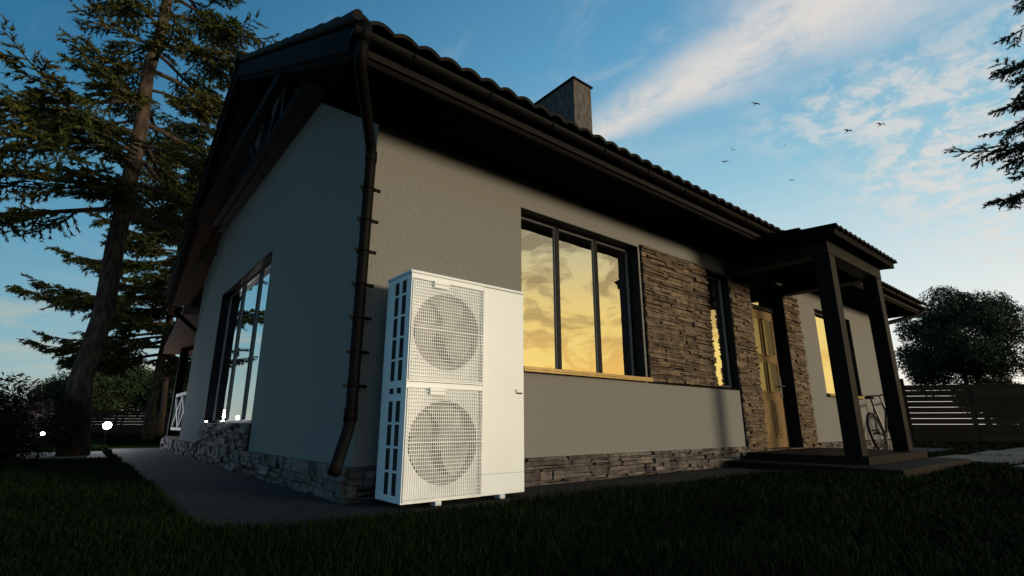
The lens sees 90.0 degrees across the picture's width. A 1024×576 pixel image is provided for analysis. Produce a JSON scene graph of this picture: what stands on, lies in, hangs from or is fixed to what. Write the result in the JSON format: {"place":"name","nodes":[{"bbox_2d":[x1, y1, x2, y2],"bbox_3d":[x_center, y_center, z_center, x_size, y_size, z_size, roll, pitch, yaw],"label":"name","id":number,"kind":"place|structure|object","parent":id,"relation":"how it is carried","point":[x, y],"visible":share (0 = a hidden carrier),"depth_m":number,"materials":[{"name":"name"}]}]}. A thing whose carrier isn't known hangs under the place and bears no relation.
{"place":"outdoors","nodes":[
{"label":"outdoors","id":0,"kind":"place"},
{"bbox_2d":[17,451,106,458],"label":"path","id":1,"kind":"structure","parent":0,"point":[94,454],"depth_m":7.79,"materials":[{"name":"concrete"}]},
{"bbox_2d":[0,425,1023,575],"bbox_3d":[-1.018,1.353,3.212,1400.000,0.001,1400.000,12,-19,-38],"label":"ground","id":2,"kind":"structure","parent":0,"point":[121,440],"depth_m":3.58,"materials":[{"name":"green plant"}]},
{"bbox_2d":[0,410,40,454],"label":"shrub","id":3,"kind":"object","parent":2,"relation":"on","point":[7,430],"visible":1,"depth_m":6.32,"materials":[{"name":"green plant"}]},
{"bbox_2d":[36,432,44,460],"bbox_3d":[-6.350,2.134,6.883,0.100,0.382,0.100,12,-19,-38],"label":"garden lamp","id":4,"kind":"object","parent":2,"relation":"on","point":[39,447],"visible":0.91,"depth_m":6.88,"materials":[{"name":"metal"}]},
{"bbox_2d":[0,371,88,460],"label":"shrub","id":5,"kind":"object","parent":2,"relation":"on","point":[66,422],"visible":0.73,"depth_m":7.42,"materials":[{"name":"green plant"}]},
{"bbox_2d":[29,371,69,430],"bbox_3d":[-31.197,7.971,36.319,5.175,4.454,4.972,12,-19,-38],"label":"broadleaf tree","id":6,"kind":"object","parent":2,"relation":"on","point":[55,385],"visible":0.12,"depth_m":34.99,"materials":[{"name":"green plant"}]},
{"bbox_2d":[102,422,111,448],"bbox_3d":[-8.400,3.039,10.574,0.150,0.535,0.150,12,-19,-38],"label":"garden lamp","id":7,"kind":"object","parent":2,"relation":"on","point":[107,425],"visible":0.94,"depth_m":10.57,"materials":[{"name":"glass"}]},
{"bbox_2d":[2,71,227,438],"bbox_3d":[-12.310,-1.872,19.242,8.993,14.512,7.564,2,-15,-8],"label":"pine tree","id":8,"kind":"object","parent":2,"relation":"on","point":[116,350],"visible":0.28,"depth_m":17.20,"materials":[{"name":"green plant"}]},
{"bbox_2d":[92,354,168,421],"bbox_3d":[-26.922,7.086,35.444,5.956,5.536,5.316,12,-19,-38],"label":"broadleaf tree","id":9,"kind":"object","parent":2,"relation":"on","point":[113,393],"visible":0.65,"depth_m":34.35,"materials":[{"name":"green plant"}]},
{"bbox_2d":[91,409,180,432],"bbox_3d":[-18.500,7.555,29.110,11.141,1.360,0.175,0,-15,0],"label":"fence","id":10,"kind":"object","parent":2,"relation":"on","point":[121,416],"visible":0.21,"depth_m":29.03,"materials":[{"name":"brown wood"}]},
{"bbox_2d":[0,0,279,455],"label":"pine tree","id":11,"kind":"object","parent":2,"relation":"on","point":[54,127],"visible":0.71,"depth_m":8.74,"materials":[{"name":"green plant"}]},
{"bbox_2d":[128,373,174,421],"bbox_3d":[-24.172,7.966,37.193,5.660,4.983,5.303,-2,-15,7],"label":"broadleaf tree","id":12,"kind":"object","parent":2,"relation":"on","point":[159,399],"visible":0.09,"depth_m":35.54,"materials":[{"name":"green plant"}]},
{"bbox_2d":[120,154,207,434],"bbox_3d":[-16.261,-0.254,26.294,6.334,15.003,5.811,12,-19,-38],"label":"pine tree","id":13,"kind":"object","parent":2,"relation":"on","point":[159,428],"visible":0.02,"depth_m":24.41,"materials":[{"name":"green plant"}]},
{"bbox_2d":[167,384,187,406],"bbox_3d":[-19.934,7.359,35.127,5.423,5.106,5.610,-1,-15,4],"label":"broadleaf tree","id":14,"kind":"object","parent":2,"relation":"on","point":[185,390],"depth_m":33.18,"materials":[{"name":"green plant"}]},
{"bbox_2d":[160,9,970,503],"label":"house","id":15,"kind":"structure","parent":2,"relation":"on","point":[356,161],"depth_m":5.25,"materials":[{"name":"paint"}]},
{"bbox_2d":[203,250,272,422],"bbox_3d":[-3.545,0.776,6.716,0.186,1.920,2.750,12,-19,-38],"label":"window","id":16,"kind":"structure","parent":15,"relation":"in","point":[231,390],"depth_m":6.92,"materials":[{"name":"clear glass"}]},
{"bbox_2d":[521,207,652,381],"bbox_3d":[0.706,0.136,5.090,1.770,1.500,0.264,12,-19,-38],"label":"window","id":17,"kind":"structure","parent":15,"relation":"in","point":[582,310],"depth_m":5.14,"materials":[{"name":"yellow glass"}]},
{"bbox_2d":[706,271,738,388],"bbox_3d":[2.633,0.542,6.614,0.550,1.480,0.152,12,-19,-38],"label":"window","id":18,"kind":"structure","parent":15,"relation":"in","point":[726,372],"depth_m":6.70,"materials":[{"name":"yellow glass"}]},
{"bbox_2d":[752,309,789,447],"bbox_3d":[3.652,1.264,7.313,0.872,1.945,0.126,12,-19,-38],"label":"door","id":19,"kind":"structure","parent":15,"relation":"in","point":[771,385],"depth_m":7.37,"materials":[{"name":"brown wood"}]},
{"bbox_2d":[814,309,863,398],"bbox_3d":[5.695,1.189,9.000,1.660,1.460,0.224,12,-19,-38],"label":"window","id":20,"kind":"structure","parent":15,"relation":"in","point":[818,314],"depth_m":8.90,"materials":[{"name":"yellow glass"}]},
{"bbox_2d":[892,285,1023,418],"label":"broadleaf tree","id":21,"kind":"object","parent":2,"relation":"on","point":[951,348],"visible":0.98,"depth_m":21.51,"materials":[{"name":"green plant"}]},
{"bbox_2d":[900,378,1023,441],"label":"fence","id":22,"kind":"object","parent":2,"relation":"on","point":[974,407],"visible":0.66,"depth_m":14.28,"materials":[{"name":"brown wood"}]},
{"bbox_2d":[939,448,1023,469],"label":"stepping path","id":23,"kind":"structure","parent":2,"relation":"on","point":[1015,453],"depth_m":7.41,"materials":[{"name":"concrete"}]},
{"bbox_2d":[942,0,1023,210],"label":"pine tree","id":24,"kind":"object","parent":2,"relation":"on","point":[1017,103],"visible":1,"depth_m":10.73,"materials":[{"name":"green plant"}]},
{"bbox_2d":[953,377,1023,418],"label":"broadleaf tree","id":25,"kind":"object","parent":2,"relation":"on","point":[1004,395],"visible":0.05,"depth_m":37.79,"materials":[{"name":"green plant"}]},
{"bbox_2d":[0,0,1023,424],"label":"sky","id":26,"kind":"structure","parent":0,"point":[675,84],"materials":[{"name":"blue"}]},
{"bbox_2d":[112,447,952,529],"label":"pavement","id":27,"kind":"structure","parent":0,"point":[207,491],"depth_m":3.75,"materials":[{"name":"concrete"}]},
{"bbox_2d":[375,269,523,505],"bbox_3d":[-0.379,0.681,3.514,0.952,1.439,0.366,12,-19,-38],"label":"heat pump","id":28,"kind":"object","parent":27,"relation":"on","point":[451,426],"visible":0.99,"depth_m":3.33,"materials":[{"name":"white plastic"}]},
{"bbox_2d":[864,394,890,449],"bbox_3d":[6.439,2.333,8.880,1.690,1.038,0.616,12,-28,-38],"label":"bicycle","id":29,"kind":"object","parent":27,"relation":"on","point":[885,431],"visible":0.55,"depth_m":8.72,"materials":[{"name":"metal"}]}
]}

